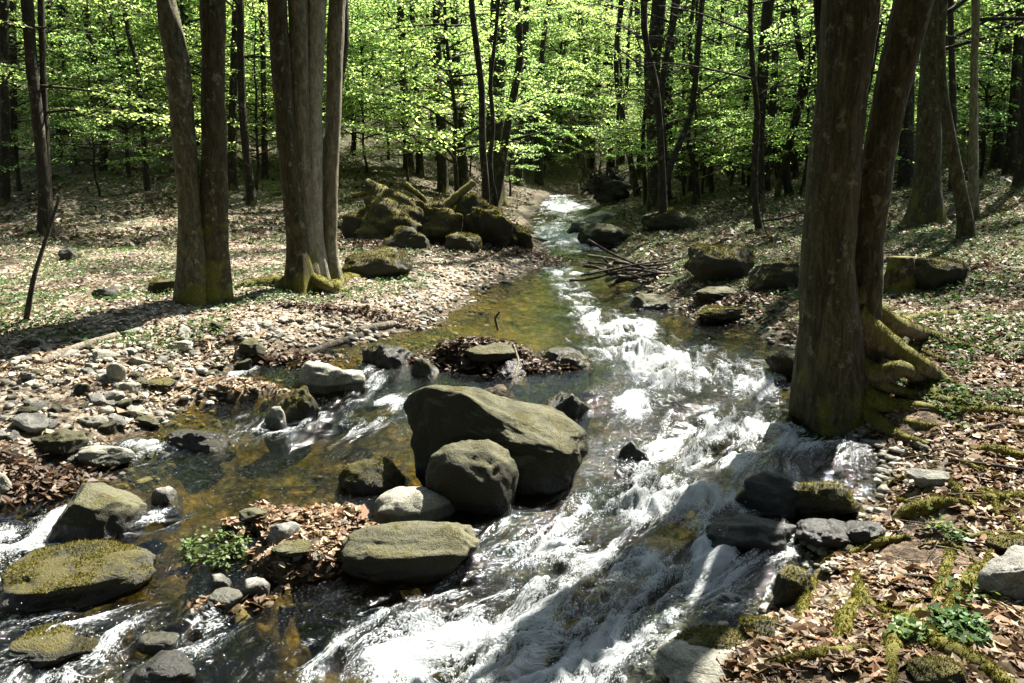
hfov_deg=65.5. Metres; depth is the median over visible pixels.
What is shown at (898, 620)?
leafy herb
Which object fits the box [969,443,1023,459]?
exposed root
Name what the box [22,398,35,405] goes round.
loose stone
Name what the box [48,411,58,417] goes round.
loose stone
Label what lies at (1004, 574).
boulder
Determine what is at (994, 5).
young beech
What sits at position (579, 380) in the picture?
boulder
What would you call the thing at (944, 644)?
exposed root
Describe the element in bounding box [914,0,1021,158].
young beech
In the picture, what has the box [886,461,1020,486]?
exposed root
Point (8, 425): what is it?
leaf litter
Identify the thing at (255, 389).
loose stone
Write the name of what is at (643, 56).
beech tree
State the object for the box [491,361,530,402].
boulder
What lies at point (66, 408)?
loose stone
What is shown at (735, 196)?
fallen branch
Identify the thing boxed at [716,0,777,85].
young beech
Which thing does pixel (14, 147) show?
young beech
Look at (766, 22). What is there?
tree
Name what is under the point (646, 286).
driftwood branch
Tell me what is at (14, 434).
loose stone
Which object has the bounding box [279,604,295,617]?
loose stone
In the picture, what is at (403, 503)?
boulder
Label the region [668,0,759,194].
young beech
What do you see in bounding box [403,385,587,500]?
boulder
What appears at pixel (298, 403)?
boulder
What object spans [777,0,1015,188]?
tree
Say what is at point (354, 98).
young beech
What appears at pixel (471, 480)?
boulder
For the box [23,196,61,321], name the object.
dead sapling
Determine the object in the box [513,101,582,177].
young beech
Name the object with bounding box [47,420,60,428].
loose stone
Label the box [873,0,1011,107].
young beech
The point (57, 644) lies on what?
boulder
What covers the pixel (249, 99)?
young beech
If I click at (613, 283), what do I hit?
driftwood branch
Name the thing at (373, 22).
beech tree
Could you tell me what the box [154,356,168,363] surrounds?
loose stone
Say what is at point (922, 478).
boulder
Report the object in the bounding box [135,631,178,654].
stone
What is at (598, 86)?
tree
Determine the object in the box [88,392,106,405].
loose stone
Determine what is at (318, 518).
leaf litter
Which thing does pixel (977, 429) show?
stick
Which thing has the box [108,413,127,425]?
loose stone
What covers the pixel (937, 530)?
stick
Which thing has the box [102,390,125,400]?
loose stone
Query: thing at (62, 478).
leaf heap
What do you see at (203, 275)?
tree
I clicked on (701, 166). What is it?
tree
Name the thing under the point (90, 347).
loose stone
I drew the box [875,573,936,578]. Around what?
stick
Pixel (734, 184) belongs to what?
fallen branch
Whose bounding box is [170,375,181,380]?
loose stone
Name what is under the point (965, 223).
tree
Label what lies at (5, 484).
stone
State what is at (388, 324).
stick
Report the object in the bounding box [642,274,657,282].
driftwood branch
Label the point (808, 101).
young beech
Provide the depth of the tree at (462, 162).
24.68 m
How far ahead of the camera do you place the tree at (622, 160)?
42.06 m
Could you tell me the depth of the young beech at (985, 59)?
27.51 m
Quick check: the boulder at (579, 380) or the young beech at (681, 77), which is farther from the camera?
the young beech at (681, 77)
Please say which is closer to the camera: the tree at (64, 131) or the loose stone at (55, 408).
the loose stone at (55, 408)
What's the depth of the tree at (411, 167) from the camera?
23.62 m
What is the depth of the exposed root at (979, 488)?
4.90 m
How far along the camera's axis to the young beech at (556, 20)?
41.27 m
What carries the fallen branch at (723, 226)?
on the ground at (248, 479)
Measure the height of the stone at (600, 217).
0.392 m
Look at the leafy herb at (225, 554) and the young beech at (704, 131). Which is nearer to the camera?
the leafy herb at (225, 554)
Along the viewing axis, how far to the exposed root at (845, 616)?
3.77 m
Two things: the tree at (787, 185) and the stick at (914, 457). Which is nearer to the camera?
the stick at (914, 457)
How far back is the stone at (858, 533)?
4.67 m
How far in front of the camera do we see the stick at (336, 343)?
8.09 m
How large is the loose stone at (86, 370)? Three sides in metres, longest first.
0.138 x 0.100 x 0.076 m
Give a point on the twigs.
(798, 671)
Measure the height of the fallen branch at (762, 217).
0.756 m
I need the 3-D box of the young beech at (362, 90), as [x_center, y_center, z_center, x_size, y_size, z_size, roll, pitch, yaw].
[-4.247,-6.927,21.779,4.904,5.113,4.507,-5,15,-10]
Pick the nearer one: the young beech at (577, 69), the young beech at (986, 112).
the young beech at (986, 112)
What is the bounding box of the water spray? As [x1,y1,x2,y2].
[3,320,826,682]
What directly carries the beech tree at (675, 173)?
on the ground at (248, 479)
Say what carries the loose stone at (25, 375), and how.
on the ground at (248, 479)
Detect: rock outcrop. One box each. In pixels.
[340,178,462,243]
[451,191,488,233]
[464,203,533,249]
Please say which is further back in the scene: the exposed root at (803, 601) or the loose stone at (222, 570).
the loose stone at (222, 570)
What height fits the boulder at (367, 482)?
0.438 m
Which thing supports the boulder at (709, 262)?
on the ground at (248, 479)
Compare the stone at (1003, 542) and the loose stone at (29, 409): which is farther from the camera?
the loose stone at (29, 409)
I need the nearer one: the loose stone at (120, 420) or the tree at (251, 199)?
the loose stone at (120, 420)
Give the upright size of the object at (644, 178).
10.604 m
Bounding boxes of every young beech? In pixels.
[0,29,169,196]
[1,0,126,191]
[9,0,164,165]
[10,0,228,177]
[11,0,156,159]
[16,7,56,92]
[21,1,85,44]
[35,2,147,103]
[45,1,131,80]
[48,0,325,120]
[66,0,288,107]
[70,0,267,97]
[77,3,198,131]
[79,0,272,129]
[89,0,272,148]
[98,0,257,79]
[118,2,254,117]
[134,0,274,133]
[135,0,349,189]
[225,6,344,91]
[226,0,394,132]
[228,1,392,115]
[250,9,388,135]
[268,0,438,172]
[322,0,588,191]
[324,0,430,112]
[324,0,475,159]
[341,1,468,181]
[349,0,413,112]
[353,1,485,93]
[366,6,443,90]
[399,0,523,142]
[422,49,515,174]
[444,0,529,77]
[445,0,610,118]
[467,29,563,196]
[473,0,640,152]
[474,0,631,160]
[506,0,592,74]
[506,0,641,159]
[507,1,574,62]
[508,0,569,59]
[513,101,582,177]
[530,0,603,76]
[550,0,614,71]
[573,96,638,173]
[583,0,783,160]
[586,19,643,167]
[597,0,791,195]
[612,10,781,206]
[619,1,744,181]
[632,38,741,174]
[634,0,749,184]
[666,0,809,177]
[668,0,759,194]
[675,8,782,165]
[678,0,915,179]
[682,62,804,174]
[689,0,919,152]
[706,12,816,178]
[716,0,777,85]
[719,0,915,194]
[741,13,813,164]
[766,17,915,162]
[793,4,965,159]
[798,1,984,125]
[811,0,1023,146]
[869,14,999,110]
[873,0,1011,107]
[874,0,1021,175]
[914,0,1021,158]
[946,0,1014,148]
[947,0,1012,81]
[947,0,1015,102]
[956,27,1008,101]
[965,9,1013,113]
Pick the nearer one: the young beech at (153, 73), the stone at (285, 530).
the stone at (285, 530)
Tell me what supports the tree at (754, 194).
on the ground at (248, 479)
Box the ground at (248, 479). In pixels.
[0,1,1023,682]
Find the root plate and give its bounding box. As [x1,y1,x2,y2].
[579,163,642,204]
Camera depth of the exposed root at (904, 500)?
5.01 m
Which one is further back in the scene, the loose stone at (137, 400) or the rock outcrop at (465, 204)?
the rock outcrop at (465, 204)
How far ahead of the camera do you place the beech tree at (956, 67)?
30.36 m
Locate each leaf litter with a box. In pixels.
[0,63,1023,262]
[0,173,547,454]
[142,279,785,612]
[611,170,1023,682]
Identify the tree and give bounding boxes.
[0,0,99,205]
[0,0,200,236]
[9,0,163,174]
[16,0,154,145]
[37,1,158,108]
[54,1,134,100]
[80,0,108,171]
[95,2,196,122]
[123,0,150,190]
[145,0,359,179]
[156,0,233,305]
[160,0,325,205]
[185,0,372,190]
[235,0,362,295]
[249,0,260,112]
[250,0,417,77]
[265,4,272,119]
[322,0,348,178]
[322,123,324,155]
[327,0,485,176]
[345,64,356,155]
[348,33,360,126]
[349,0,464,174]
[353,0,531,186]
[368,5,449,91]
[379,0,646,205]
[383,2,530,194]
[387,0,522,100]
[426,0,534,70]
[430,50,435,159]
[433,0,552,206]
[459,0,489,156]
[459,0,597,186]
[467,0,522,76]
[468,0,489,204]
[471,0,602,185]
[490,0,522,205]
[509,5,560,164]
[530,0,612,76]
[531,0,648,77]
[538,0,742,208]
[547,0,643,171]
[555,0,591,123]
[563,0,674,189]
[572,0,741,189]
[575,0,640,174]
[576,0,676,173]
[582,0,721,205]
[583,0,676,178]
[588,2,649,165]
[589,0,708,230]
[611,0,741,179]
[612,0,642,80]
[613,0,723,119]
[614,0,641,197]
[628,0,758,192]
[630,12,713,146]
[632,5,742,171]
[632,20,742,171]
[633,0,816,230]
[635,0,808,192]
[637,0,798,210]
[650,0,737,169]
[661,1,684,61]
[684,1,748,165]
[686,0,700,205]
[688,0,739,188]
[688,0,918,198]
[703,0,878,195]
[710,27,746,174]
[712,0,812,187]
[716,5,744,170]
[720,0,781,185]
[731,0,755,149]
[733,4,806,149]
[734,0,1023,218]
[740,1,810,174]
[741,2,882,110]
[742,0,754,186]
[743,1,813,143]
[748,0,813,203]
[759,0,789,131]
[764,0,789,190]
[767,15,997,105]
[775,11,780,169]
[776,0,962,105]
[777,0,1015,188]
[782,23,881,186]
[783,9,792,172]
[788,0,1023,444]
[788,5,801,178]
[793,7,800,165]
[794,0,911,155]
[806,0,1023,226]
[879,0,1023,190]
[883,0,986,138]
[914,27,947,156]
[936,0,976,238]
[946,0,1015,169]
[946,0,1023,175]
[963,19,1023,188]
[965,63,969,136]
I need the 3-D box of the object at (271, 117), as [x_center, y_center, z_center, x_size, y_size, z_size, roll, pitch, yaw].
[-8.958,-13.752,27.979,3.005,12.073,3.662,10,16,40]
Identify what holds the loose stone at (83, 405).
on the ground at (248, 479)
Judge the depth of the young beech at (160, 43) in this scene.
23.56 m
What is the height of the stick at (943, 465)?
0.146 m
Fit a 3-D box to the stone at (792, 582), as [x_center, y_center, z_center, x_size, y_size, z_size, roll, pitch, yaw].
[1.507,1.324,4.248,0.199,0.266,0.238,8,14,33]
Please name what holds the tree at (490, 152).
on the ground at (248, 479)
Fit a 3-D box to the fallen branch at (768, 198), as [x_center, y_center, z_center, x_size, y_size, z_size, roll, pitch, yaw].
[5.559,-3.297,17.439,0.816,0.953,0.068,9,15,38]
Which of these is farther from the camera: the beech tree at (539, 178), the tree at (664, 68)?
the beech tree at (539, 178)
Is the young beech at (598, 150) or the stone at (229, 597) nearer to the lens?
the stone at (229, 597)
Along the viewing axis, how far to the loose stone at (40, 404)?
6.12 m
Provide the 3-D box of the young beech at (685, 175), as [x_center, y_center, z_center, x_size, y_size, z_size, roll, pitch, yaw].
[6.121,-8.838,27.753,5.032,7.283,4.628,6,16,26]
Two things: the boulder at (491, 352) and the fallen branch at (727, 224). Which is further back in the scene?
the fallen branch at (727, 224)
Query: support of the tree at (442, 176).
on the ground at (248, 479)
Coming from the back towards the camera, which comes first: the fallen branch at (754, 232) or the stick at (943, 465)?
the fallen branch at (754, 232)
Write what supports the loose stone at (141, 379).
on the ground at (248, 479)
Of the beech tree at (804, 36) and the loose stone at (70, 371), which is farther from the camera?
the beech tree at (804, 36)
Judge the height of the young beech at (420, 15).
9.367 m
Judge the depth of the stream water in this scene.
4.81 m
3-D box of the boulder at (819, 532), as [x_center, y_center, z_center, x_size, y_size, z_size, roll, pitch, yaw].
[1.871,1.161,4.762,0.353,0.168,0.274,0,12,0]
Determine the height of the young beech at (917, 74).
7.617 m
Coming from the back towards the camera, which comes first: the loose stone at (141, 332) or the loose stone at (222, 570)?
the loose stone at (141, 332)
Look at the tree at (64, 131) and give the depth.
22.97 m
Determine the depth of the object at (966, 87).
27.72 m
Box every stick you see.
[37,332,119,364]
[273,332,363,371]
[356,321,401,331]
[494,311,500,329]
[506,344,519,396]
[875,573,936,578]
[884,453,935,464]
[891,493,952,516]
[915,527,951,543]
[923,456,949,490]
[950,459,1023,471]
[954,421,1015,438]
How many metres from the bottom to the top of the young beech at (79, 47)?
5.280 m
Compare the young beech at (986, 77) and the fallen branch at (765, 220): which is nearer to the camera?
the fallen branch at (765, 220)
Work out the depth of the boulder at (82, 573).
4.30 m
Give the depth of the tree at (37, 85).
13.17 m
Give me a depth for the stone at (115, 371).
6.66 m
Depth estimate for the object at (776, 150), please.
30.20 m
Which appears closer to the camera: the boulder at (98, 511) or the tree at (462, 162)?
the boulder at (98, 511)
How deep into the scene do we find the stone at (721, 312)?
9.17 m
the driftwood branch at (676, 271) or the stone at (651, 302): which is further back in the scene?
the driftwood branch at (676, 271)
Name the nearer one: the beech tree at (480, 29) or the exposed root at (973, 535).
the exposed root at (973, 535)
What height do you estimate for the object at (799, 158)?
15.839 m
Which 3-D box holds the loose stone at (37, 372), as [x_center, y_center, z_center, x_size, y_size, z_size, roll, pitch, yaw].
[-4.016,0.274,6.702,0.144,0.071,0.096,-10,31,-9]
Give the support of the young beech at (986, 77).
on the ground at (248, 479)
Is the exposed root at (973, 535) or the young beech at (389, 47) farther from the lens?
the young beech at (389, 47)
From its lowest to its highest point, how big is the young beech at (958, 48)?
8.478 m
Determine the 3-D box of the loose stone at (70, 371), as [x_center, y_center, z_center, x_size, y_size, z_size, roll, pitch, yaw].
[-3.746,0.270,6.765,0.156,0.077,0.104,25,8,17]
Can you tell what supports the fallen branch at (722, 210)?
on the ground at (248, 479)
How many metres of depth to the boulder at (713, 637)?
3.68 m
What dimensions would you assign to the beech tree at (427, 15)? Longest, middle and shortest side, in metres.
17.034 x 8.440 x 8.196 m
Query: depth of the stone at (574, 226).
19.31 m
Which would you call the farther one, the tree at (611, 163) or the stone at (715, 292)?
the tree at (611, 163)
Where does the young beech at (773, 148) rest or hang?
on the ground at (248, 479)
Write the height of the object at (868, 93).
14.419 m
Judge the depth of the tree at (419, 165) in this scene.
23.97 m
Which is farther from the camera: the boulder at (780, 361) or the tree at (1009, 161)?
the tree at (1009, 161)
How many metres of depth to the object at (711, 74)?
29.21 m
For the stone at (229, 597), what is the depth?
4.25 m
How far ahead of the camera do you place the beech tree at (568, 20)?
49.27 m
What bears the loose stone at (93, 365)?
on the ground at (248, 479)
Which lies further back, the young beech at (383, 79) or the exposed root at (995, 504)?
the young beech at (383, 79)
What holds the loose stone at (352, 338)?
on the ground at (248, 479)
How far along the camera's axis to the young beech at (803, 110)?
20.62 m
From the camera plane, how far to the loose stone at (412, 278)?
10.97 m
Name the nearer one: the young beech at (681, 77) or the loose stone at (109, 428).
the loose stone at (109, 428)
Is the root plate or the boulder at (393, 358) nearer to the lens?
the boulder at (393, 358)
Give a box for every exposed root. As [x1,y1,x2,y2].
[751,641,883,672]
[795,575,818,615]
[811,533,912,565]
[829,593,899,617]
[831,569,872,639]
[864,597,954,616]
[867,491,949,503]
[869,595,902,614]
[880,607,954,682]
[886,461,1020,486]
[891,495,965,522]
[896,485,1022,509]
[906,615,1018,682]
[916,541,975,561]
[918,491,1023,531]
[926,522,1013,538]
[929,545,956,602]
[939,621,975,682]
[942,562,981,610]
[947,475,982,515]
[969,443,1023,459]
[973,489,1000,519]
[975,489,1023,501]
[979,547,995,568]
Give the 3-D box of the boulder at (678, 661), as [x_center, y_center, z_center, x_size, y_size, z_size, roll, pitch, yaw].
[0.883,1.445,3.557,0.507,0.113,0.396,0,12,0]
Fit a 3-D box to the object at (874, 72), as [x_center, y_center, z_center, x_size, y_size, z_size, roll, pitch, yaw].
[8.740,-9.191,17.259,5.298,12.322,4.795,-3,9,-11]
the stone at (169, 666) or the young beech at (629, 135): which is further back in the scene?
the young beech at (629, 135)
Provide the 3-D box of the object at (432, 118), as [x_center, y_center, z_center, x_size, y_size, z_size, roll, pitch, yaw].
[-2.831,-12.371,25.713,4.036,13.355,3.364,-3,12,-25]
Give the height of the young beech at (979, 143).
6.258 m
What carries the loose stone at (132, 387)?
on the ground at (248, 479)
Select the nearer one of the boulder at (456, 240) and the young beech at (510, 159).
the boulder at (456, 240)
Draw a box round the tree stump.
[883,256,915,295]
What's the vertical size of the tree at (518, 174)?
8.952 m
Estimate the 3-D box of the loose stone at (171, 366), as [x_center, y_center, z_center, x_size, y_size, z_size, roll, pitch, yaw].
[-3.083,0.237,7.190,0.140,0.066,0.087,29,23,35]
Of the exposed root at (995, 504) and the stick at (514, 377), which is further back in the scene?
the stick at (514, 377)
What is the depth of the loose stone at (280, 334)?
8.01 m
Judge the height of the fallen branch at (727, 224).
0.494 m
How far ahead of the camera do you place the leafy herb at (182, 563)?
5.01 m
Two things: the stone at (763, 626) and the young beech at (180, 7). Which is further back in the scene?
the young beech at (180, 7)
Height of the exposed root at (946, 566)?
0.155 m
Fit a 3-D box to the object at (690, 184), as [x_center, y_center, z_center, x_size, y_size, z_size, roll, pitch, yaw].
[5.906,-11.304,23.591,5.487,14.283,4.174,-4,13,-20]
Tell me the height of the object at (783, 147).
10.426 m
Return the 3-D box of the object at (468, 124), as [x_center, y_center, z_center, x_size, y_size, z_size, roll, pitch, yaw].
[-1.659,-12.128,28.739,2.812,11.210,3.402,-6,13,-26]
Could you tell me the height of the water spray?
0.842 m
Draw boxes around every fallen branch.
[680,204,728,209]
[692,217,766,227]
[700,207,738,211]
[704,199,752,217]
[709,160,736,198]
[710,221,786,234]
[718,211,740,232]
[719,165,748,195]
[722,182,747,208]
[738,154,782,191]
[744,212,803,224]
[750,170,779,210]
[762,197,767,234]
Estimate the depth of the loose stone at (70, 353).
7.10 m
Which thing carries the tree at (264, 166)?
on the ground at (248, 479)
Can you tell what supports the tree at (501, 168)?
on the ground at (248, 479)
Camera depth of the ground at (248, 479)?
8.22 m
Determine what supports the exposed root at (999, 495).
on the ground at (248, 479)
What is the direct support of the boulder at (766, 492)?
on the ground at (248, 479)
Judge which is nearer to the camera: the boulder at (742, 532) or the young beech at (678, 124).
the boulder at (742, 532)
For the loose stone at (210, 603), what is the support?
on the ground at (248, 479)
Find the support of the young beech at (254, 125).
on the ground at (248, 479)
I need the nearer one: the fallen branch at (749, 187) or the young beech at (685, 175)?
the fallen branch at (749, 187)
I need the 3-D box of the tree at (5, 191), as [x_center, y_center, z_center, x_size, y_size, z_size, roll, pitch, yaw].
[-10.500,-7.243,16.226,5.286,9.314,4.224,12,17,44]
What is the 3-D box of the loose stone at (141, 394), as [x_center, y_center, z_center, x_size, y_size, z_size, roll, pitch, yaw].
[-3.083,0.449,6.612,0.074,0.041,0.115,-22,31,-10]
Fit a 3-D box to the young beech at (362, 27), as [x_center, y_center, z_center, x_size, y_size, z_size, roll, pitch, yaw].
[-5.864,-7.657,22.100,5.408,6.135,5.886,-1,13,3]
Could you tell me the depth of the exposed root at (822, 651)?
3.43 m
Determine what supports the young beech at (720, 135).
on the ground at (248, 479)
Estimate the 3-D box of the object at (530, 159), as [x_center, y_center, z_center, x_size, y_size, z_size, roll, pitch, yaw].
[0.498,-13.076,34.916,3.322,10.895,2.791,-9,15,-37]
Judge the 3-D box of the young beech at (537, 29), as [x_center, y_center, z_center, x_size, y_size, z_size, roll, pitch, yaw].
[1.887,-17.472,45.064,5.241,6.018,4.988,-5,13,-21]
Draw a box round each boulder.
[0,538,156,613]
[4,621,99,668]
[30,428,88,453]
[45,482,147,543]
[162,427,236,467]
[277,385,318,422]
[295,360,365,402]
[334,455,410,517]
[338,521,480,589]
[343,246,412,278]
[362,343,418,386]
[372,486,457,524]
[382,225,429,249]
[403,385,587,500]
[425,439,518,524]
[446,231,481,252]
[465,342,516,362]
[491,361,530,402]
[535,344,593,393]
[544,391,589,432]
[577,223,628,245]
[619,441,648,461]
[650,639,737,682]
[669,623,749,649]
[683,243,755,283]
[705,514,796,551]
[734,470,799,517]
[747,260,799,292]
[765,349,793,375]
[795,480,860,518]
[795,518,853,547]
[904,654,966,682]
[906,468,949,487]
[914,257,968,289]
[977,545,1023,602]
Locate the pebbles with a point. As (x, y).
(882, 457)
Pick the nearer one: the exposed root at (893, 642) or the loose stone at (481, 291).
the exposed root at (893, 642)
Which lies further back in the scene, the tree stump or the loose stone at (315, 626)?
the tree stump
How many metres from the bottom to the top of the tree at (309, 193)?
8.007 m
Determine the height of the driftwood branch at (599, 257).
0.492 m
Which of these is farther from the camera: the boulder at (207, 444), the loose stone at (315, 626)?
the boulder at (207, 444)
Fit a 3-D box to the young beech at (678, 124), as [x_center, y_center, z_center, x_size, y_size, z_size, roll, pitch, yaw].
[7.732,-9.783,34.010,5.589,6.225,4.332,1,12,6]
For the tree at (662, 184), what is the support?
on the ground at (248, 479)
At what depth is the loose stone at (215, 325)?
7.98 m
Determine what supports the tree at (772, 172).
on the ground at (248, 479)
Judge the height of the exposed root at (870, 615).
0.257 m
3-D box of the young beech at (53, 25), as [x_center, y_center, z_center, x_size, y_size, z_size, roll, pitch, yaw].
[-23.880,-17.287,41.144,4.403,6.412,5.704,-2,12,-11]
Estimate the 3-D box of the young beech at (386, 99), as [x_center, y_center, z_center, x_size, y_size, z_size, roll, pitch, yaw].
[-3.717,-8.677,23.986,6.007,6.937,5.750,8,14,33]
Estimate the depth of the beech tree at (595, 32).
44.29 m
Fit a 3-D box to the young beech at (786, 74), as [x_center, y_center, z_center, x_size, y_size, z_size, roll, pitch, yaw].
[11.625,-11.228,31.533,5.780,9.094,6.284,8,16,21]
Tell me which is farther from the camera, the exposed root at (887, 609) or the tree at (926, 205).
the tree at (926, 205)
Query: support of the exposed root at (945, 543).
on the ground at (248, 479)
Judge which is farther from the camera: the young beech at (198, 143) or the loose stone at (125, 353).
the young beech at (198, 143)
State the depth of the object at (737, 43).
25.41 m
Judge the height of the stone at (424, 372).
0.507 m
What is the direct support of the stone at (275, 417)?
on the ground at (248, 479)
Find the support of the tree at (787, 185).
on the ground at (248, 479)
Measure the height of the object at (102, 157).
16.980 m
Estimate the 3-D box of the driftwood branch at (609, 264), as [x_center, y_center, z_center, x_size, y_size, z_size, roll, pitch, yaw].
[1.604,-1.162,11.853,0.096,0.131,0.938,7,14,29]
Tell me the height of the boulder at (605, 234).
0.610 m
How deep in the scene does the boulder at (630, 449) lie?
5.82 m
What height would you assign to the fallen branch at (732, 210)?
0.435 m
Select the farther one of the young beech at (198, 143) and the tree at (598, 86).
the tree at (598, 86)
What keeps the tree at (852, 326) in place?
on the ground at (248, 479)
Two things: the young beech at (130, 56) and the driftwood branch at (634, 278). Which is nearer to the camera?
the driftwood branch at (634, 278)
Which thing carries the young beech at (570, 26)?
on the ground at (248, 479)
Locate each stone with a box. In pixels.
[0,430,7,438]
[0,472,11,496]
[6,430,19,440]
[7,386,20,391]
[11,364,28,370]
[12,413,49,432]
[13,425,24,432]
[15,406,42,414]
[16,339,39,348]
[18,372,36,378]
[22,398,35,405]
[29,369,44,375]
[30,401,48,407]
[41,346,51,350]
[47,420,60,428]
[48,379,61,385]
[48,403,62,413]
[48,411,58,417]
[58,248,77,261]
[60,349,79,358]
[61,407,70,410]
[62,368,77,375]
[72,339,83,343]
[73,383,91,395]
[76,415,108,426]
[77,445,134,467]
[78,402,87,408]
[80,367,94,373]
[83,344,94,350]
[83,363,101,369]
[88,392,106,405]
[91,286,120,299]
[92,349,119,360]
[95,421,117,434]
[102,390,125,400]
[106,363,126,381]
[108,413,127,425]
[112,382,140,392]
[114,398,131,407]
[119,348,129,357]
[121,327,143,336]
[121,650,195,682]
[125,405,144,415]
[126,348,137,354]
[128,357,152,365]
[129,371,143,379]
[132,399,143,403]
[135,415,159,427]
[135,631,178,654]
[136,377,146,382]
[137,364,152,370]
[137,391,144,398]
[140,380,150,387]
[148,277,174,293]
[149,376,176,386]
[150,486,182,506]
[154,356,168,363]
[165,363,174,371]
[167,340,192,349]
[167,353,178,358]
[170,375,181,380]
[176,324,190,339]
[186,350,195,354]
[206,369,218,375]
[206,597,214,607]
[208,573,232,594]
[208,587,245,607]
[210,321,227,330]
[211,365,224,368]
[213,567,227,574]
[227,661,238,668]
[233,359,251,369]
[236,331,251,336]
[239,337,265,354]
[239,507,267,521]
[243,577,269,597]
[251,387,258,391]
[260,320,271,328]
[264,406,291,461]
[267,521,299,543]
[271,538,312,556]
[276,332,285,337]
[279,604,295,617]
[293,554,302,561]
[296,598,315,612]
[312,550,322,560]
[312,624,321,630]
[338,519,348,525]
[348,335,357,341]
[408,277,416,280]
[410,358,440,389]
[431,306,442,312]
[474,289,486,294]
[481,284,490,289]
[501,279,514,284]
[566,222,583,233]
[584,211,616,223]
[630,293,672,315]
[641,206,698,231]
[692,286,737,298]
[696,304,748,319]
[725,273,739,279]
[737,614,780,640]
[773,562,815,608]
[832,544,853,551]
[844,520,885,545]
[986,532,1023,550]
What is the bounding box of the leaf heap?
[0,239,785,514]
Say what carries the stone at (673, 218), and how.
on the ground at (248, 479)
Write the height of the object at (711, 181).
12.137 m
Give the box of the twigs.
[0,183,1023,682]
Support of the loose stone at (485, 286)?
in the stream water
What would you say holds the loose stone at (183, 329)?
on the ground at (248, 479)
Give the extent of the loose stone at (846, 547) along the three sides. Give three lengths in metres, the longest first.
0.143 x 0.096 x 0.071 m
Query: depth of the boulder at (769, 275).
9.74 m
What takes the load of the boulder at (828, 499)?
on the ground at (248, 479)
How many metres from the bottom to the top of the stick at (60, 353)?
0.161 m
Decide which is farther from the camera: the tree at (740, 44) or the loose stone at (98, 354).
the tree at (740, 44)
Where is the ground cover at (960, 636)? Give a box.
[0,96,1023,646]
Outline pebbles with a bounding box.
[0,249,949,679]
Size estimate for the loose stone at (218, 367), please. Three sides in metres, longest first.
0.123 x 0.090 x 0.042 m
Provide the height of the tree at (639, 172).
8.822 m
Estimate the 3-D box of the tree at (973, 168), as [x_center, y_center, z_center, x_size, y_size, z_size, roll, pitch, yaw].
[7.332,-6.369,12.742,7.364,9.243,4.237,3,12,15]
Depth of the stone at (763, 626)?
3.70 m
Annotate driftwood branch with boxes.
[569,262,673,281]
[580,256,688,276]
[583,264,641,283]
[587,254,646,273]
[587,259,671,275]
[588,239,654,274]
[588,261,648,279]
[605,268,661,281]
[606,260,633,268]
[607,258,683,288]
[613,260,663,270]
[614,272,646,277]
[615,273,655,283]
[625,268,679,275]
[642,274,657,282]
[642,285,655,288]
[653,269,679,274]
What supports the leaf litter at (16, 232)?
on the ground at (248, 479)
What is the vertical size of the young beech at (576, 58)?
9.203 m
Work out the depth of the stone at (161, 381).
6.80 m
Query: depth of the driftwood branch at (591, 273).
11.40 m
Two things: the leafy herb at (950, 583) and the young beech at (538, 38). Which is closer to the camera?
the leafy herb at (950, 583)
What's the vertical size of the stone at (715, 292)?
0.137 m
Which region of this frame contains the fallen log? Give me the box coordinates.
[443,179,475,207]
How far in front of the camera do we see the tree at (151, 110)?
28.27 m
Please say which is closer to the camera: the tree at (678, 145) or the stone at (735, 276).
the stone at (735, 276)
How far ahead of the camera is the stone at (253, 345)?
7.69 m
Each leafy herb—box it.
[174,540,208,569]
[175,522,254,572]
[882,613,953,641]
[922,507,971,545]
[931,603,990,641]
[938,572,1001,609]
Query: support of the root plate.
on the ground at (248, 479)
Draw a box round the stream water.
[0,189,877,682]
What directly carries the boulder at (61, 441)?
on the ground at (248, 479)
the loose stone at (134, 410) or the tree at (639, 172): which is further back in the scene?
the tree at (639, 172)
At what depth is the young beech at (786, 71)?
23.33 m
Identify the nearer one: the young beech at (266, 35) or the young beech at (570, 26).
the young beech at (266, 35)
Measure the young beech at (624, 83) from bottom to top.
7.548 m

